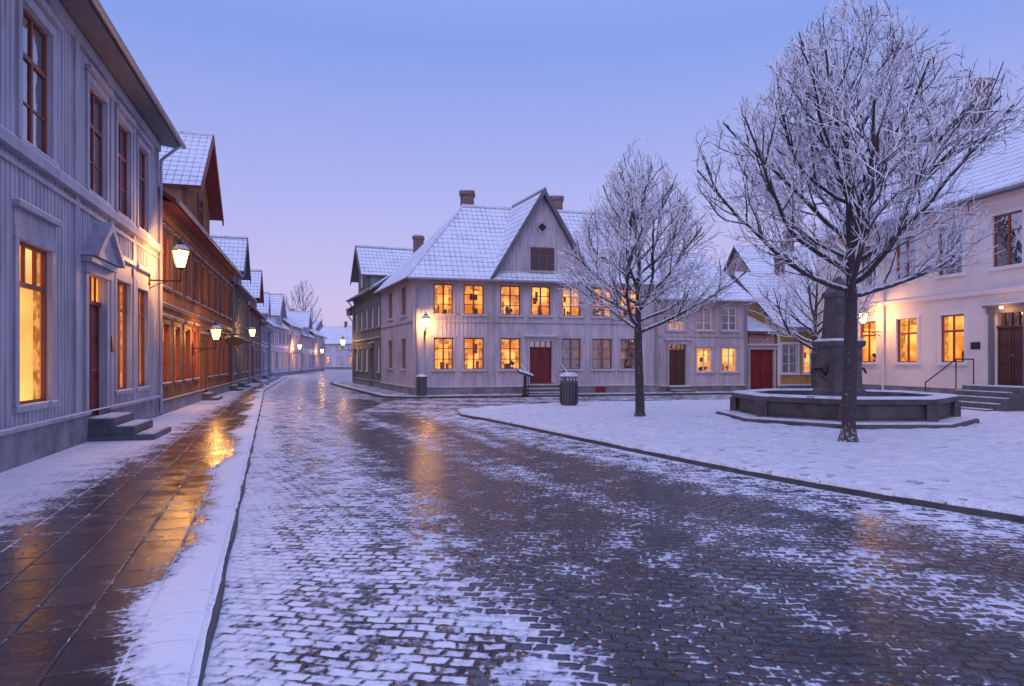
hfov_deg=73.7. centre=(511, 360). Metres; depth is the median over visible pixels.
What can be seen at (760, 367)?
door leaf
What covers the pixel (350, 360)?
lit interior
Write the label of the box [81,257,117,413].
door casing
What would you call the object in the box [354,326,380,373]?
window sills
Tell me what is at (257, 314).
soffit
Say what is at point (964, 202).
soffit
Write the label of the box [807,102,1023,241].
roof tiles
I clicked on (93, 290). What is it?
door transom
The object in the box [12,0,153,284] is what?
window hoods
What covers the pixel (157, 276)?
corner boards
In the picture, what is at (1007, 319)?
door transom
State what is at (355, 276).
roof edge
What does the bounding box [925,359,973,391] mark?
handrail
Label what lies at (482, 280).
gutter
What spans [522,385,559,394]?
steps
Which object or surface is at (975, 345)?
name plaque
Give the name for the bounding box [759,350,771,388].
door stiles
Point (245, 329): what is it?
window sills
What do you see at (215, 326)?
wall lantern
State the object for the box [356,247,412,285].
roof tiles
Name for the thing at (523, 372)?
notice stand
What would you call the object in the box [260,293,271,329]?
roof edge
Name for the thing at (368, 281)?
gable wall
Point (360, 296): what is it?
soffit
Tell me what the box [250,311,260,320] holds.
cornice
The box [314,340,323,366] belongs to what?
window casings
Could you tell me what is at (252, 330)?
window casings
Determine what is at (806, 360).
lit interior
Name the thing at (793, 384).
plinth ledge
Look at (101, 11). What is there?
gutter
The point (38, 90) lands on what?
dark glass
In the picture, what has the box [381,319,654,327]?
belt course
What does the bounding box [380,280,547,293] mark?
cornice
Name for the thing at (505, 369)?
window snow
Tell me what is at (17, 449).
plinth
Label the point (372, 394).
pavement kerb
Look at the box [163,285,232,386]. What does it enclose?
window sills
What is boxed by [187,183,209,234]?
gable battens
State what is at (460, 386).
plinth snow
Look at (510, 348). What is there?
window frames
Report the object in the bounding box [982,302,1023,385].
door casing
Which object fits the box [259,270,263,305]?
barge boards
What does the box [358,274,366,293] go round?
gable battens
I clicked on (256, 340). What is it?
wall battens
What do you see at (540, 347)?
door frame
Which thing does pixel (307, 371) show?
plinth
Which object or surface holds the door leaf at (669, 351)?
in the grey townhouse
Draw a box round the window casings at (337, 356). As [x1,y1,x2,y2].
[325,345,348,363]
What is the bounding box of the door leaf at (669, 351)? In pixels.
[669,351,684,384]
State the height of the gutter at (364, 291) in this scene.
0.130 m
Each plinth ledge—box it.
[0,396,160,435]
[163,382,232,402]
[380,382,658,387]
[777,384,810,385]
[862,383,961,388]
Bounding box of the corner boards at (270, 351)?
[270,330,288,372]
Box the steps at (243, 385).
[239,382,250,387]
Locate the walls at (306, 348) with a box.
[302,338,312,369]
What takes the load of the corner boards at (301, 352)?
attached to the walls at (296, 333)
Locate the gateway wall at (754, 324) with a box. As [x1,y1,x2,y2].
[747,316,778,388]
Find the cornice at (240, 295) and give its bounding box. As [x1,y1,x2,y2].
[232,288,248,303]
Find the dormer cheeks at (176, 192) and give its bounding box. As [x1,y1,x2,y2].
[163,186,186,207]
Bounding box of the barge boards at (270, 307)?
[268,292,270,318]
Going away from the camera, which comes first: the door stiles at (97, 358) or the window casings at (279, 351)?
the door stiles at (97, 358)
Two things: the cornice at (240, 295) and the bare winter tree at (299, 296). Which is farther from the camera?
the bare winter tree at (299, 296)
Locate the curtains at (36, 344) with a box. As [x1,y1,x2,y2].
[33,253,139,398]
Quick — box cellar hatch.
[596,386,605,392]
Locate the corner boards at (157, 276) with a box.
[156,150,158,394]
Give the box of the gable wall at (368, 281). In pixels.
[367,276,370,288]
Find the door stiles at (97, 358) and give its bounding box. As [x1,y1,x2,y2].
[89,304,98,416]
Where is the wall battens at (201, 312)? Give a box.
[163,213,230,398]
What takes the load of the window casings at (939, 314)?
attached to the walls at (978, 276)
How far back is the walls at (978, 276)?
25.51 m
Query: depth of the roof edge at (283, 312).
74.82 m
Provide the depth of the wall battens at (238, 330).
43.30 m
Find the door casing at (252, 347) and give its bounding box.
[251,345,254,376]
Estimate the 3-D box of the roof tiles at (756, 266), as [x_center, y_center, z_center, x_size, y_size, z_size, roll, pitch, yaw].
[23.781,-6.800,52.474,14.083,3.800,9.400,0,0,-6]
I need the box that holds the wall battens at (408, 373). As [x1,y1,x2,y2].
[382,280,653,385]
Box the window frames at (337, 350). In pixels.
[326,345,350,363]
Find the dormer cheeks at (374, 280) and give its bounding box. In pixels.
[368,276,385,287]
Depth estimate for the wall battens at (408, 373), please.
33.67 m
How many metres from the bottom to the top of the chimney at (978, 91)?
2.900 m
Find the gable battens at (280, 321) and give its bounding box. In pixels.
[276,311,281,325]
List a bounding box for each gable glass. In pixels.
[199,199,201,225]
[531,247,552,269]
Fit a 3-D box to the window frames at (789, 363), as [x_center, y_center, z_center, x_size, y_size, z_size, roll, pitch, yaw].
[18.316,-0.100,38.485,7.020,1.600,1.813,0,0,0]
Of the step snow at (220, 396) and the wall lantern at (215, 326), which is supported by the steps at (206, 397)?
the step snow at (220, 396)
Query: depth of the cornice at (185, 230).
25.65 m
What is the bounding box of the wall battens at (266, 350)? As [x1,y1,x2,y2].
[261,329,267,373]
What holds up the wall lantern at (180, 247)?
attached to the walls at (101, 334)
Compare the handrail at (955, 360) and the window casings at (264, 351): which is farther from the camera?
the window casings at (264, 351)
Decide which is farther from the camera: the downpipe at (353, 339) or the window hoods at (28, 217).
the downpipe at (353, 339)
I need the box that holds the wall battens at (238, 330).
[234,293,246,380]
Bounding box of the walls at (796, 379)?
[775,328,811,383]
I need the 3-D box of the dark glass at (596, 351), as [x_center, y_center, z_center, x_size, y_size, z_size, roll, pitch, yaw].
[-0.386,-1.620,34.702,13.452,4.080,3.404,0,0,10]
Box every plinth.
[0,398,160,472]
[161,383,232,414]
[234,379,248,387]
[270,372,288,376]
[289,370,301,374]
[302,369,313,372]
[325,367,351,368]
[353,379,379,387]
[380,383,658,396]
[777,385,810,388]
[862,384,961,393]
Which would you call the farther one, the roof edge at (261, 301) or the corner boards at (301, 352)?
the corner boards at (301, 352)
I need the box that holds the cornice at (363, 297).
[353,290,374,303]
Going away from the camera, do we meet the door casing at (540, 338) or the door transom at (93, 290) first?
the door transom at (93, 290)
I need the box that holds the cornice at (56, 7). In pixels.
[44,0,160,151]
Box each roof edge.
[87,0,178,144]
[158,150,240,276]
[211,237,253,300]
[248,271,264,318]
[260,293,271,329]
[266,294,291,331]
[282,316,311,335]
[350,247,412,300]
[373,189,597,294]
[723,246,750,271]
[730,274,778,327]
[747,330,779,332]
[811,185,1023,244]
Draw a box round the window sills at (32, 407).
[12,137,151,412]
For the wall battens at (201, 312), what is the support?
attached to the walls at (202, 329)
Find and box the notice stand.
[518,369,533,395]
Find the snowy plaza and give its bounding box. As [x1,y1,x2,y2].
[458,399,1023,515]
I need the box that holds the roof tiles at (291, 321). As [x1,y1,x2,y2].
[283,316,303,328]
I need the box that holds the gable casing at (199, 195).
[197,193,203,227]
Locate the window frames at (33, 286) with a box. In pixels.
[20,7,144,404]
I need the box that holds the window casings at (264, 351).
[261,328,267,368]
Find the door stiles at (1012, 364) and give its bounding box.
[998,327,1014,385]
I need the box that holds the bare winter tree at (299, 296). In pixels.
[285,280,324,329]
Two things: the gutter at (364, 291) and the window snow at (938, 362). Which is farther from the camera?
the gutter at (364, 291)
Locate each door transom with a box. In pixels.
[92,278,97,301]
[530,341,550,346]
[998,312,1022,325]
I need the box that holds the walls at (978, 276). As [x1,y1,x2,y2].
[816,195,1023,386]
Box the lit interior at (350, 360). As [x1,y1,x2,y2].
[327,357,351,363]
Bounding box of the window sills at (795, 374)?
[780,373,810,374]
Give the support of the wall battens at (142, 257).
attached to the walls at (101, 334)
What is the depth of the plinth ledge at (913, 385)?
26.62 m
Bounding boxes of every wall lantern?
[148,238,189,289]
[192,321,221,355]
[237,325,255,346]
[340,337,355,353]
[421,312,430,340]
[859,307,881,336]
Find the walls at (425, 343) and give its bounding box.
[384,280,654,385]
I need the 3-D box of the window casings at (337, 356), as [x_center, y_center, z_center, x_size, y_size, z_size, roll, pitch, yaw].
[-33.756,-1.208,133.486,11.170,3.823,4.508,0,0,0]
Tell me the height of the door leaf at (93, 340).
2.400 m
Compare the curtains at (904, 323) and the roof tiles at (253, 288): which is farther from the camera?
the roof tiles at (253, 288)
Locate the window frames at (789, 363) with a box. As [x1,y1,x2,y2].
[782,344,811,372]
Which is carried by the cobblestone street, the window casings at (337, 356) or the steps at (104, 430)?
the steps at (104, 430)
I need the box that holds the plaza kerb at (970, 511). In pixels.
[458,412,1023,522]
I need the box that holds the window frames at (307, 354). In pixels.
[302,338,309,366]
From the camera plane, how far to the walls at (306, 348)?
94.88 m
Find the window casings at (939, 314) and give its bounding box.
[834,205,1023,361]
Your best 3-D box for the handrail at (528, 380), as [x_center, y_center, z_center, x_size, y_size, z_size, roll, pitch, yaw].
[1.603,0.939,33.104,2.338,1.523,1.746,0,0,0]
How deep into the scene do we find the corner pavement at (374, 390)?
34.60 m
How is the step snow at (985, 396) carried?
on the steps at (1015, 402)
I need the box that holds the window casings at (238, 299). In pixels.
[234,295,246,372]
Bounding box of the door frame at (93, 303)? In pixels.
[89,276,100,306]
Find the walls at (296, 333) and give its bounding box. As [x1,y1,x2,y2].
[287,326,300,370]
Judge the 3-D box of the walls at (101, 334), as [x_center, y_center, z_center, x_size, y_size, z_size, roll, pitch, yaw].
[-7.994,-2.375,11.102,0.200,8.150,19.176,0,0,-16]
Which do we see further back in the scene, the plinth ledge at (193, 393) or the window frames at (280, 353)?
the window frames at (280, 353)
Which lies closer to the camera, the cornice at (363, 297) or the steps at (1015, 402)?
the steps at (1015, 402)
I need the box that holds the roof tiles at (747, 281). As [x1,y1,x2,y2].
[735,274,815,326]
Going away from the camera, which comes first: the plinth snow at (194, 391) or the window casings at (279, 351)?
the plinth snow at (194, 391)
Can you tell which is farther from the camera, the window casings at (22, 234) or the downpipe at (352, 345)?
the downpipe at (352, 345)
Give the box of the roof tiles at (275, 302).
[267,295,290,329]
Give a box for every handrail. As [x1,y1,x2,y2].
[521,365,569,393]
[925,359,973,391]
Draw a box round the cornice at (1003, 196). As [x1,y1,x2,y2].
[816,188,1023,248]
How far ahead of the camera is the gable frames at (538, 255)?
33.79 m
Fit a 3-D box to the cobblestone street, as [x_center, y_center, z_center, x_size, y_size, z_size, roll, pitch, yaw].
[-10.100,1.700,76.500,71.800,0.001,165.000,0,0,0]
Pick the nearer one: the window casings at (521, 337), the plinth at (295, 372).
the window casings at (521, 337)
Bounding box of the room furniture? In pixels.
[438,292,626,368]
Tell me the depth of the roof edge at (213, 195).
29.30 m
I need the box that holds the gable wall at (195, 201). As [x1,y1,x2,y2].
[183,188,208,217]
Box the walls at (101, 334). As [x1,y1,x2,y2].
[2,0,155,428]
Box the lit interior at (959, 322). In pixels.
[864,316,963,360]
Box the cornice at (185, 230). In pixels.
[163,203,232,279]
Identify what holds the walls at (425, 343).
on the cobblestone street
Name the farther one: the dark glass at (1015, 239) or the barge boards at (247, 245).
the barge boards at (247, 245)
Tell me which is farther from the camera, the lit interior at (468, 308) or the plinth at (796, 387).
the plinth at (796, 387)
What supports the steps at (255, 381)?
on the cobblestone street
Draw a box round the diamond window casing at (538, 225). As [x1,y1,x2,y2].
[535,220,548,233]
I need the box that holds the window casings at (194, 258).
[163,229,231,381]
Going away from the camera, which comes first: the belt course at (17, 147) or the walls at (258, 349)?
the belt course at (17, 147)
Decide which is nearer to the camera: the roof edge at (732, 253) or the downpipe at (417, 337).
the downpipe at (417, 337)
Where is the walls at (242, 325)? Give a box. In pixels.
[234,298,245,372]
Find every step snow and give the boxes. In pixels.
[91,412,168,434]
[203,384,242,397]
[527,384,559,392]
[958,384,1023,409]
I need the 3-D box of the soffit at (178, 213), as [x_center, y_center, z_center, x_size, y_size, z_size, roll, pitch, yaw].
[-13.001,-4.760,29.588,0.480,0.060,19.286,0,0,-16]
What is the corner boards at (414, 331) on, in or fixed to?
attached to the walls at (425, 343)
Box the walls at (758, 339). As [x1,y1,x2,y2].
[749,335,773,388]
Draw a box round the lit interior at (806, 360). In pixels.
[804,348,811,371]
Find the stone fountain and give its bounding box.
[716,276,978,428]
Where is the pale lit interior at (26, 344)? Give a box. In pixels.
[20,248,32,400]
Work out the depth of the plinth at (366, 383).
44.03 m
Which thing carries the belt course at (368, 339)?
attached to the walls at (369, 340)
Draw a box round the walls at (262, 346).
[262,330,265,367]
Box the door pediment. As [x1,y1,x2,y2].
[85,238,118,265]
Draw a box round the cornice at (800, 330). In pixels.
[780,329,812,331]
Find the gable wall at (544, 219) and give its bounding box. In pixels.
[499,197,581,273]
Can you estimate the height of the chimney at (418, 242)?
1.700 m
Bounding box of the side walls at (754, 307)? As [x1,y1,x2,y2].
[736,282,773,327]
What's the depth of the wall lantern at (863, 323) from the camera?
28.28 m
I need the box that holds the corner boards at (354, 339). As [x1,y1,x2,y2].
[354,304,354,376]
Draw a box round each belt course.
[0,125,161,258]
[163,302,232,330]
[354,336,380,341]
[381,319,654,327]
[817,286,1023,312]
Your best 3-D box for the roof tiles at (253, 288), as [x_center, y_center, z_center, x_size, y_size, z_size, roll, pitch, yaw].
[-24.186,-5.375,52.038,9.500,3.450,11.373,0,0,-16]
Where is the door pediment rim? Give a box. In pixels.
[81,221,125,267]
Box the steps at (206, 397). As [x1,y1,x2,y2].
[202,385,243,400]
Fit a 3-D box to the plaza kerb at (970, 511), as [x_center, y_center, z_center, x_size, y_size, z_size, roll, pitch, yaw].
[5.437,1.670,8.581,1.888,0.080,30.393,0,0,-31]
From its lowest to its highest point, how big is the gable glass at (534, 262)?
1.150 m
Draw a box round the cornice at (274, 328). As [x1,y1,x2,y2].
[271,327,288,332]
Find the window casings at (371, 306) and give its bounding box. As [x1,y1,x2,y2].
[355,302,380,372]
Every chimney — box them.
[412,236,424,253]
[773,255,784,276]
[782,230,793,251]
[960,78,994,127]
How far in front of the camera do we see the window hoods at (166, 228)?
25.59 m
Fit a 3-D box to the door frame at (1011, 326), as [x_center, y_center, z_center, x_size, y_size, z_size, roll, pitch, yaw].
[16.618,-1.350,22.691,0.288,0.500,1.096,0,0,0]
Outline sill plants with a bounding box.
[472,307,625,367]
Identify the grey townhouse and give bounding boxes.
[628,222,757,391]
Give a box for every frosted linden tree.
[553,135,750,416]
[674,0,1023,441]
[732,246,891,388]
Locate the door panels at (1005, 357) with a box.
[1000,330,1022,382]
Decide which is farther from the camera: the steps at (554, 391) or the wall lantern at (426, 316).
the steps at (554, 391)
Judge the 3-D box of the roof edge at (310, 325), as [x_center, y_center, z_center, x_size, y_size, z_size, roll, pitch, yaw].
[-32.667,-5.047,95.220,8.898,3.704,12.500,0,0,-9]
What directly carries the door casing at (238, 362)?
attached to the walls at (242, 325)
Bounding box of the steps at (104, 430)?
[88,413,170,441]
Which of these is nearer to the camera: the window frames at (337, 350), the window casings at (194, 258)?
the window casings at (194, 258)
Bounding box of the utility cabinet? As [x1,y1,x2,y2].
[416,374,427,395]
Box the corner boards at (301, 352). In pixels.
[301,332,301,369]
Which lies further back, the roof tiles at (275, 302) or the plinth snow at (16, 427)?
the roof tiles at (275, 302)
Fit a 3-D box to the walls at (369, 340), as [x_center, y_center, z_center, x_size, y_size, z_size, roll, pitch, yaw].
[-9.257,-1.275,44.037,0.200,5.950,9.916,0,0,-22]
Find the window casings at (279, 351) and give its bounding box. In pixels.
[271,330,287,369]
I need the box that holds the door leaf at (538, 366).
[531,349,549,382]
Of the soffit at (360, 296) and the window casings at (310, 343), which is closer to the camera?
the soffit at (360, 296)
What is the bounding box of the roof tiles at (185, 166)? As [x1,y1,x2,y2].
[159,134,211,184]
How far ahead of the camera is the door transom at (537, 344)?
33.93 m
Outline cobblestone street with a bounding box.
[202,369,1023,685]
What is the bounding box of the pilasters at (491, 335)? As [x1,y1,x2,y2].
[489,282,589,385]
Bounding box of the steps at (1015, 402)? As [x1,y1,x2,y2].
[953,385,1023,411]
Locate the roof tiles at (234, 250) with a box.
[212,238,246,270]
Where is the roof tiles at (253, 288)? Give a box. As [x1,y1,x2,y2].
[242,271,260,297]
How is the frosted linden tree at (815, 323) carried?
on the snowy plaza
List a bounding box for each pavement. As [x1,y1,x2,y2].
[0,377,285,685]
[332,381,732,396]
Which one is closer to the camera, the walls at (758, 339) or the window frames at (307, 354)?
the walls at (758, 339)
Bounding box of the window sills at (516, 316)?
[387,314,641,371]
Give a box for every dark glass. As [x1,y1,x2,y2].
[23,13,142,228]
[164,240,214,310]
[272,332,283,368]
[326,345,351,363]
[390,289,634,367]
[782,345,795,371]
[838,212,1021,286]
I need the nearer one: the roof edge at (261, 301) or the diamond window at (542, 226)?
the diamond window at (542, 226)
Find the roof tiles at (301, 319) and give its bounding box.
[284,312,314,337]
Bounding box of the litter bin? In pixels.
[559,372,578,405]
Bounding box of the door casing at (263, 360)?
[262,348,264,373]
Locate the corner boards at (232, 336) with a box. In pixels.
[232,291,247,381]
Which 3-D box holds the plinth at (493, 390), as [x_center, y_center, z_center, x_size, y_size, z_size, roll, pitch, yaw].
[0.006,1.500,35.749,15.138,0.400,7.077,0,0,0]
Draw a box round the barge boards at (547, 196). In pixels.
[490,187,596,286]
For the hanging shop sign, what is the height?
0.570 m
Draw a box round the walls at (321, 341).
[312,335,323,368]
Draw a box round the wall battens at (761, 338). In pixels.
[751,335,774,341]
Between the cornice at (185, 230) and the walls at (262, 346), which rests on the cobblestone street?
the walls at (262, 346)
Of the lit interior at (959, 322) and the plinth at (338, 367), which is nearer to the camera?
the lit interior at (959, 322)
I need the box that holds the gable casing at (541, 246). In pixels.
[528,245,555,272]
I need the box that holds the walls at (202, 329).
[163,214,230,398]
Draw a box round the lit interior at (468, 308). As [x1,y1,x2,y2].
[438,287,635,368]
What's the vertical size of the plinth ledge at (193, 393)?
0.058 m
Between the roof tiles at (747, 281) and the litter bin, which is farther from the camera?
the roof tiles at (747, 281)
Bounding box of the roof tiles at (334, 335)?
[319,327,351,343]
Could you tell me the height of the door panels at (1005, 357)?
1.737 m
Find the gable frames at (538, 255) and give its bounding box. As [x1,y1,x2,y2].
[530,247,553,270]
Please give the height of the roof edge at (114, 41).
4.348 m
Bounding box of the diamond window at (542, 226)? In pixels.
[539,223,546,230]
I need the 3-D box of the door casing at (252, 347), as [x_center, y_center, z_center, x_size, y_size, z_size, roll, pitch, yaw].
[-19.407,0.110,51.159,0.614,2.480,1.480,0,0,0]
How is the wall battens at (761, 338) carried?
attached to the walls at (758, 339)
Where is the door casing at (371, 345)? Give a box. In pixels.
[367,343,374,382]
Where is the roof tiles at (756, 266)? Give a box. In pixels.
[734,246,815,273]
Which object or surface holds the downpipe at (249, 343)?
attached to the corner boards at (232, 336)
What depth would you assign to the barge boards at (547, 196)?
33.32 m
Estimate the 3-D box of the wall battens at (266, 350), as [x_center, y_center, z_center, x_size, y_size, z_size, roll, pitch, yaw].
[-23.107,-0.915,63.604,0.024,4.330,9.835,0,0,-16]
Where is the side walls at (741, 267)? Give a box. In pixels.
[727,252,748,276]
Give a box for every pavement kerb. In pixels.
[197,377,286,685]
[330,381,730,398]
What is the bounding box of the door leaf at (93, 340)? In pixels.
[91,305,96,415]
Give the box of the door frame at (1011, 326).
[996,312,1022,327]
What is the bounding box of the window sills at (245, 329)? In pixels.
[234,323,247,374]
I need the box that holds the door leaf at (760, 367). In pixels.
[750,350,770,388]
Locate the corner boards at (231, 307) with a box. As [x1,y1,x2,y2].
[231,279,231,336]
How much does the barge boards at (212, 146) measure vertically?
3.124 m
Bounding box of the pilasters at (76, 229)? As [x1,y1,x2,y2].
[73,39,135,413]
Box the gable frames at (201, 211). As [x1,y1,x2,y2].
[199,197,202,226]
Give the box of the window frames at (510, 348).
[390,284,635,368]
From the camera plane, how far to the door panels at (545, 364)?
33.95 m
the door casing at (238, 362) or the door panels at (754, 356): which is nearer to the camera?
the door panels at (754, 356)
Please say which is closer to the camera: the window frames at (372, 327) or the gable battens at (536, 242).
the gable battens at (536, 242)
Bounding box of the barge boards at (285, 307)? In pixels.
[280,294,286,319]
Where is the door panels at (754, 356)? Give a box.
[750,352,770,387]
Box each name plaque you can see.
[111,336,114,351]
[971,342,979,348]
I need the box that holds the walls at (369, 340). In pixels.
[355,295,380,386]
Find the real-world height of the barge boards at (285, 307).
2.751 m
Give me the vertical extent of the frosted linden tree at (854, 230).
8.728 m
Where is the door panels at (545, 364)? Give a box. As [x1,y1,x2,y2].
[531,350,548,381]
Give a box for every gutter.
[90,0,185,148]
[175,198,243,277]
[241,286,256,301]
[346,285,374,301]
[407,277,664,286]
[779,326,806,328]
[801,181,1023,246]
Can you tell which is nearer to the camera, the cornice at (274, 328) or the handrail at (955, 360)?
the handrail at (955, 360)
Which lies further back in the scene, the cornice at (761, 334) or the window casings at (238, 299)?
the window casings at (238, 299)
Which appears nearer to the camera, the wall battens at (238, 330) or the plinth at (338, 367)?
the wall battens at (238, 330)
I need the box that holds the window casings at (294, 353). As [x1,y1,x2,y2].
[290,335,300,367]
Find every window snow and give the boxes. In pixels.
[12,1,152,407]
[163,223,230,383]
[387,313,611,369]
[862,263,1021,362]
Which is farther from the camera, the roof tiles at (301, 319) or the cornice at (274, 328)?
the roof tiles at (301, 319)
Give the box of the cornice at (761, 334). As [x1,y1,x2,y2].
[748,333,777,334]
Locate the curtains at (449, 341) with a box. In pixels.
[435,285,635,368]
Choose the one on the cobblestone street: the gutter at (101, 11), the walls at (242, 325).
the walls at (242, 325)
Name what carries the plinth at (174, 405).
on the cobblestone street
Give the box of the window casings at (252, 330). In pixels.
[251,316,259,350]
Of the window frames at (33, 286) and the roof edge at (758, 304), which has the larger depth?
the roof edge at (758, 304)
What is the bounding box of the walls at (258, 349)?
[251,320,258,369]
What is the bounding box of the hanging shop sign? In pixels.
[217,334,244,345]
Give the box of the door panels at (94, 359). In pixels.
[91,310,96,409]
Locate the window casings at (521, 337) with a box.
[388,281,642,368]
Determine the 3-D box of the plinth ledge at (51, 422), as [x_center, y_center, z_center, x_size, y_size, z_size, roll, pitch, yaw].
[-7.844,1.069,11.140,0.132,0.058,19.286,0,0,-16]
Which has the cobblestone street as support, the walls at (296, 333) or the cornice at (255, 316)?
the walls at (296, 333)
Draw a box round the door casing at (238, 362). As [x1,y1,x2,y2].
[237,345,240,381]
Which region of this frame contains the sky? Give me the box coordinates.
[99,0,1023,325]
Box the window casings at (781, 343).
[780,342,811,372]
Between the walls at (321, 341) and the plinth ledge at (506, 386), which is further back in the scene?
the walls at (321, 341)
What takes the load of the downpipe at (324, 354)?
attached to the walls at (321, 341)
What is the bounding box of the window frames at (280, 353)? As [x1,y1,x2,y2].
[272,332,286,368]
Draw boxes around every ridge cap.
[177,130,212,135]
[210,235,246,237]
[356,245,412,249]
[406,187,619,276]
[732,272,797,275]
[733,245,805,247]
[903,99,1023,150]
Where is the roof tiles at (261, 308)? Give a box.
[257,293,268,312]
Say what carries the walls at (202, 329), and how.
on the cobblestone street
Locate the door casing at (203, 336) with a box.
[200,333,231,391]
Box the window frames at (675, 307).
[668,306,735,371]
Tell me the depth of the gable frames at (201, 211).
27.88 m
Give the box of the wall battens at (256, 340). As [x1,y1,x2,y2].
[250,314,259,376]
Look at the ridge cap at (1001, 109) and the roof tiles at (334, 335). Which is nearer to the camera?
the ridge cap at (1001, 109)
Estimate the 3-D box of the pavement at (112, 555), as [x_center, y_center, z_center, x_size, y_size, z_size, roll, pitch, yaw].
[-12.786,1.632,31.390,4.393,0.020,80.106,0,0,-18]
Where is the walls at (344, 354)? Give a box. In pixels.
[325,345,351,366]
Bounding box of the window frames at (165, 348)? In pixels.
[163,236,220,382]
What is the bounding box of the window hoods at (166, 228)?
[163,224,232,335]
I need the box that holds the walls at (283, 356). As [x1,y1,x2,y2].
[269,326,287,376]
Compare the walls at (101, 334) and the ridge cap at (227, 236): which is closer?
the walls at (101, 334)
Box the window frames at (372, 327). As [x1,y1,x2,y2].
[361,305,379,371]
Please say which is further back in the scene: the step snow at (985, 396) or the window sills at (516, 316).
the window sills at (516, 316)
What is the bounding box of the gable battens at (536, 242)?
[500,201,578,272]
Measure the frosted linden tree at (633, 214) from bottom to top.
8.066 m
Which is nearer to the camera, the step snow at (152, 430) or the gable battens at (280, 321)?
the step snow at (152, 430)
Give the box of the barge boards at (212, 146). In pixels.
[200,135,223,225]
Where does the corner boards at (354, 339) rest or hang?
attached to the walls at (369, 340)
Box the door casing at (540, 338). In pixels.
[525,336,557,382]
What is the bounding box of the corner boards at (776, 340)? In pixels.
[748,335,777,388]
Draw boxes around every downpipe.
[159,144,181,412]
[233,277,241,384]
[248,301,254,382]
[260,319,266,378]
[268,330,273,375]
[289,332,292,373]
[324,338,326,369]
[348,301,353,381]
[348,315,352,379]
[416,280,659,390]
[882,229,883,389]
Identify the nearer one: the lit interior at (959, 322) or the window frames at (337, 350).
the lit interior at (959, 322)
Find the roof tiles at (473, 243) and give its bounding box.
[373,190,660,292]
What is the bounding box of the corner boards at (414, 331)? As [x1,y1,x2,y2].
[381,280,657,386]
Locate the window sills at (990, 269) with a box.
[858,263,1023,364]
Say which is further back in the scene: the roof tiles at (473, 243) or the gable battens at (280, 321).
the gable battens at (280, 321)
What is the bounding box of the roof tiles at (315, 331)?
[309,328,324,336]
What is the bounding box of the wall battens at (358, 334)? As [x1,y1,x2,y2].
[356,295,379,380]
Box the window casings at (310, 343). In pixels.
[302,338,312,366]
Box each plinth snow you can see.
[0,395,159,431]
[163,382,231,400]
[382,382,657,386]
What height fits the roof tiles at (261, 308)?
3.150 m
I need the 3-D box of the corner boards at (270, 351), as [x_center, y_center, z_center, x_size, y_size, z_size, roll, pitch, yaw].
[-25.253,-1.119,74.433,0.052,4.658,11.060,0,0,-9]
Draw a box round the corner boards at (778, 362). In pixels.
[777,333,779,384]
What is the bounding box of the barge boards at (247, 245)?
[244,238,250,283]
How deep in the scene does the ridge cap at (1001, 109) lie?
28.44 m
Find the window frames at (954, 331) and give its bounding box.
[837,210,1021,361]
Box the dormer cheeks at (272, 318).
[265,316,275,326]
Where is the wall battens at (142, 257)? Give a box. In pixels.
[0,0,154,429]
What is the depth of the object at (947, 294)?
25.04 m
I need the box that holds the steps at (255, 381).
[252,379,261,382]
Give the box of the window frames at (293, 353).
[290,336,299,367]
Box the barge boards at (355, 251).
[350,246,360,285]
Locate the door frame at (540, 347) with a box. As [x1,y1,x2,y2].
[530,341,550,348]
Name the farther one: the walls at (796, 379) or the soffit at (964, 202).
the walls at (796, 379)
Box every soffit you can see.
[59,0,180,148]
[163,200,239,276]
[234,287,253,301]
[250,310,264,319]
[349,287,378,301]
[821,186,1023,242]
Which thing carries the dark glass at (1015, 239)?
attached to the window casings at (939, 314)
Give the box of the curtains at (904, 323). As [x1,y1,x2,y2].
[864,317,948,360]
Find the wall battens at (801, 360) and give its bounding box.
[782,332,810,383]
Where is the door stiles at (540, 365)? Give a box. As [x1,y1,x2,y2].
[530,349,550,382]
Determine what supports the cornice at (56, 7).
attached to the walls at (101, 334)
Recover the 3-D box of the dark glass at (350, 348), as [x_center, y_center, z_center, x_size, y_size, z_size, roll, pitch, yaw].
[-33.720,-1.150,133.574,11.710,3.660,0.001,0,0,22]
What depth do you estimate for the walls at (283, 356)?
73.41 m
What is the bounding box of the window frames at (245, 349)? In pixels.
[245,307,245,370]
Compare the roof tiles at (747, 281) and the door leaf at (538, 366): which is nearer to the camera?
the door leaf at (538, 366)
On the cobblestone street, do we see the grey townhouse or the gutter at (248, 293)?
the grey townhouse
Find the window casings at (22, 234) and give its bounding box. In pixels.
[12,0,149,406]
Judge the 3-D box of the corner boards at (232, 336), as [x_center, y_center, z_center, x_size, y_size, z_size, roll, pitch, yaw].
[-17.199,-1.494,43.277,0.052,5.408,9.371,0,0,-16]
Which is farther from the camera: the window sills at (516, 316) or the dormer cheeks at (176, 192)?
the window sills at (516, 316)
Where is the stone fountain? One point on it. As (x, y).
(819, 405)
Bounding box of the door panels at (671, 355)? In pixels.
[669,353,682,383]
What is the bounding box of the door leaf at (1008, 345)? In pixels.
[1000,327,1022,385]
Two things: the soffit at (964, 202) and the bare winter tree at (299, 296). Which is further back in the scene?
the bare winter tree at (299, 296)
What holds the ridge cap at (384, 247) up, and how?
on the roof tiles at (380, 261)

